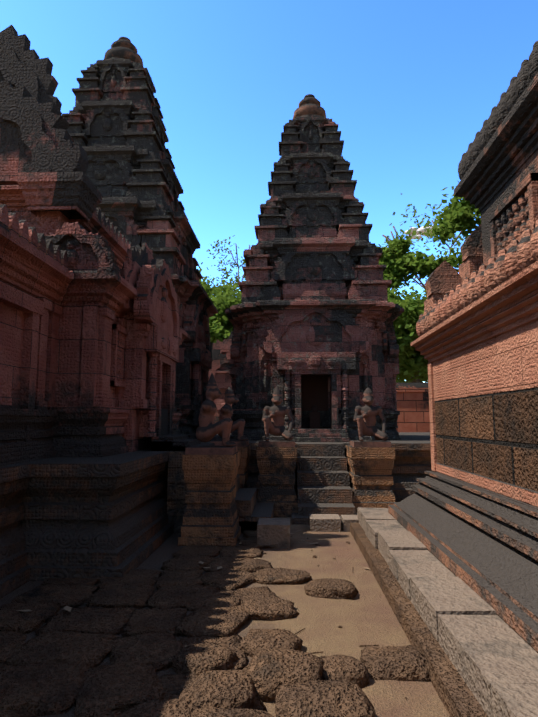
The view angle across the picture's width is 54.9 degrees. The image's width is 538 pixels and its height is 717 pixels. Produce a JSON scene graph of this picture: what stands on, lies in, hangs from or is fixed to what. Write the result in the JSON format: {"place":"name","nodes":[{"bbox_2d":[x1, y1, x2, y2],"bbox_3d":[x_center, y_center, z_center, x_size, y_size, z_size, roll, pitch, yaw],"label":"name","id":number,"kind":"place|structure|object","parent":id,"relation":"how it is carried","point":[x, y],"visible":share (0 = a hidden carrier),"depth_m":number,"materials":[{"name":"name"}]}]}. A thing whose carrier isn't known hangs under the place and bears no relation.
{"place":"outdoors","nodes":[
{"label":"outdoors","id":0,"kind":"place"},
{"bbox_2d":[62,37,217,438],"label":"central tower","id":1,"kind":"structure","parent":0,"point":[116,129],"depth_m":12.72,"materials":[{"name":"stone"}]},
{"bbox_2d":[0,517,449,716],"bbox_3d":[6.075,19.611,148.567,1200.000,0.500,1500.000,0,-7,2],"label":"ground","id":2,"kind":"structure","parent":0,"point":[365,615],"depth_m":4.13,"materials":[{"name":"beige sand"}]},
{"bbox_2d":[16,533,368,646],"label":"fallen leaves","id":3,"kind":"object","parent":2,"relation":"on","point":[67,608],"visible":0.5,"depth_m":4.09,"materials":[{"name":"brown plant"}]},
{"bbox_2d":[0,530,430,716],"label":"paving stones","id":4,"kind":"object","parent":2,"relation":"on","point":[50,669],"visible":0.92,"depth_m":3.31,"materials":[{"name":"brown stone"}]},
{"bbox_2d":[0,432,430,598],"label":"platform","id":5,"kind":"structure","parent":2,"relation":"on","point":[100,518],"depth_m":5.21,"materials":[{"name":"stone"}]},
{"bbox_2d":[0,25,214,465],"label":"temple building","id":6,"kind":"structure","parent":5,"relation":"on","point":[94,335],"depth_m":6.47,"materials":[{"name":"stone"}]},
{"bbox_2d":[200,276,236,297],"bbox_3d":[-8.153,-0.061,40.489,9.020,13.351,11.318,6,-9,-42],"label":"tree","id":7,"kind":"object","parent":2,"relation":"on","point":[209,290],"depth_m":39.41,"materials":[{"name":"green plant"}]},
{"bbox_2d":[208,331,232,423],"bbox_3d":[-1.367,0.309,10.378,9.800,4.913,23.685,0,-7,2],"label":"gopura ruin","id":8,"kind":"object","parent":2,"relation":"on","point":[219,370],"visible":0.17,"depth_m":19.24,"materials":[{"name":"stone"}]},
{"bbox_2d":[209,285,241,342],"bbox_3d":[-2.648,0.472,32.915,8.012,10.377,7.270,0,-7,2],"label":"tree","id":9,"kind":"object","parent":2,"relation":"on","point":[220,326],"visible":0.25,"depth_m":31.42,"materials":[{"name":"green plant"}]},
{"bbox_2d":[201,235,249,295],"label":"tree","id":10,"kind":"object","parent":2,"relation":"on","point":[234,283],"visible":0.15,"depth_m":54.18,"materials":[{"name":"green plant"}]},
{"bbox_2d":[167,443,356,532],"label":"stairs","id":11,"kind":"structure","parent":2,"relation":"on","point":[323,483],"depth_m":8.23,"materials":[{"name":"stone"}]},
{"bbox_2d":[178,445,394,545],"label":"stone pedestals","id":12,"kind":"object","parent":2,"relation":"on","point":[210,516],"visible":0.83,"depth_m":8.25,"materials":[{"name":"stone"}]},
{"bbox_2d":[185,440,390,454],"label":"statue bases","id":13,"kind":"object","parent":12,"relation":"on","point":[218,448],"visible":0.92,"depth_m":8.40,"materials":[{"name":"stone"}]},
{"bbox_2d":[196,373,235,446],"bbox_3d":[-0.711,0.676,6.923,0.530,0.983,0.448,0,-7,2],"label":"guardian statue","id":14,"kind":"object","parent":13,"relation":"on","point":[208,430],"visible":1,"depth_m":6.80,"materials":[{"name":"stone"}]},
{"bbox_2d":[218,387,247,440],"bbox_3d":[-0.629,0.947,8.903,0.530,0.917,0.448,0,-7,2],"label":"guardian statue","id":15,"kind":"object","parent":13,"relation":"on","point":[226,410],"visible":0.77,"depth_m":8.79,"materials":[{"name":"stone"}]},
{"bbox_2d":[262,386,293,440],"bbox_3d":[0.146,0.928,8.796,0.542,0.930,0.476,0,-7,2],"label":"guardian statue","id":16,"kind":"object","parent":13,"relation":"on","point":[274,419],"visible":1,"depth_m":8.78,"materials":[{"name":"stone"}]},
{"bbox_2d":[354,388,387,440],"bbox_3d":[1.700,0.934,8.731,0.542,0.902,0.476,0,-7,2],"label":"guardian statue","id":17,"kind":"object","parent":13,"relation":"on","point":[368,412],"visible":1,"depth_m":8.71,"materials":[{"name":"stone"}]},
{"bbox_2d":[239,514,358,547],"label":"loose blocks","id":18,"kind":"object","parent":2,"relation":"on","point":[274,531],"depth_m":6.70,"materials":[{"name":"stone"}]},
{"bbox_2d":[263,536,406,698],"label":"path pebbles","id":19,"kind":"object","parent":2,"relation":"on","point":[314,556],"visible":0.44,"depth_m":3.75,"materials":[{"name":"brown stone"}]},
{"bbox_2d":[387,281,427,382],"bbox_3d":[7.611,0.417,29.473,7.689,9.727,11.107,-4,-8,29],"label":"tree","id":20,"kind":"object","parent":2,"relation":"on","point":[413,363],"visible":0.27,"depth_m":26.31,"materials":[{"name":"green plant"}]},
{"bbox_2d":[376,181,480,296],"bbox_3d":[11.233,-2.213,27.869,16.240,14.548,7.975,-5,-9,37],"label":"tree","id":21,"kind":"object","parent":2,"relation":"on","point":[399,260],"visible":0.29,"depth_m":30.37,"materials":[{"name":"green plant"}]},
{"bbox_2d":[350,41,537,716],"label":"library","id":22,"kind":"structure","parent":2,"relation":"on","point":[449,549],"depth_m":4.46,"materials":[{"name":"stone"}]},
{"bbox_2d":[0,0,537,382],"label":"sky","id":23,"kind":"structure","parent":0,"point":[407,86],"materials":[{"name":"blue"}]},
{"bbox_2d":[225,94,403,441],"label":"tower","id":24,"kind":"structure","parent":0,"point":[314,287],"depth_m":11.90,"materials":[{"name":"stone"}]},
{"bbox_2d":[396,382,429,431],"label":"enclosure wall","id":25,"kind":"structure","parent":0,"point":[412,399],"depth_m":22.63,"materials":[{"name":"stone"}]},
{"bbox_2d":[404,225,457,242],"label":"cloud","id":26,"kind":"structure","parent":0,"point":[421,229],"depth_m":549.08,"materials":[{"name":"white"}]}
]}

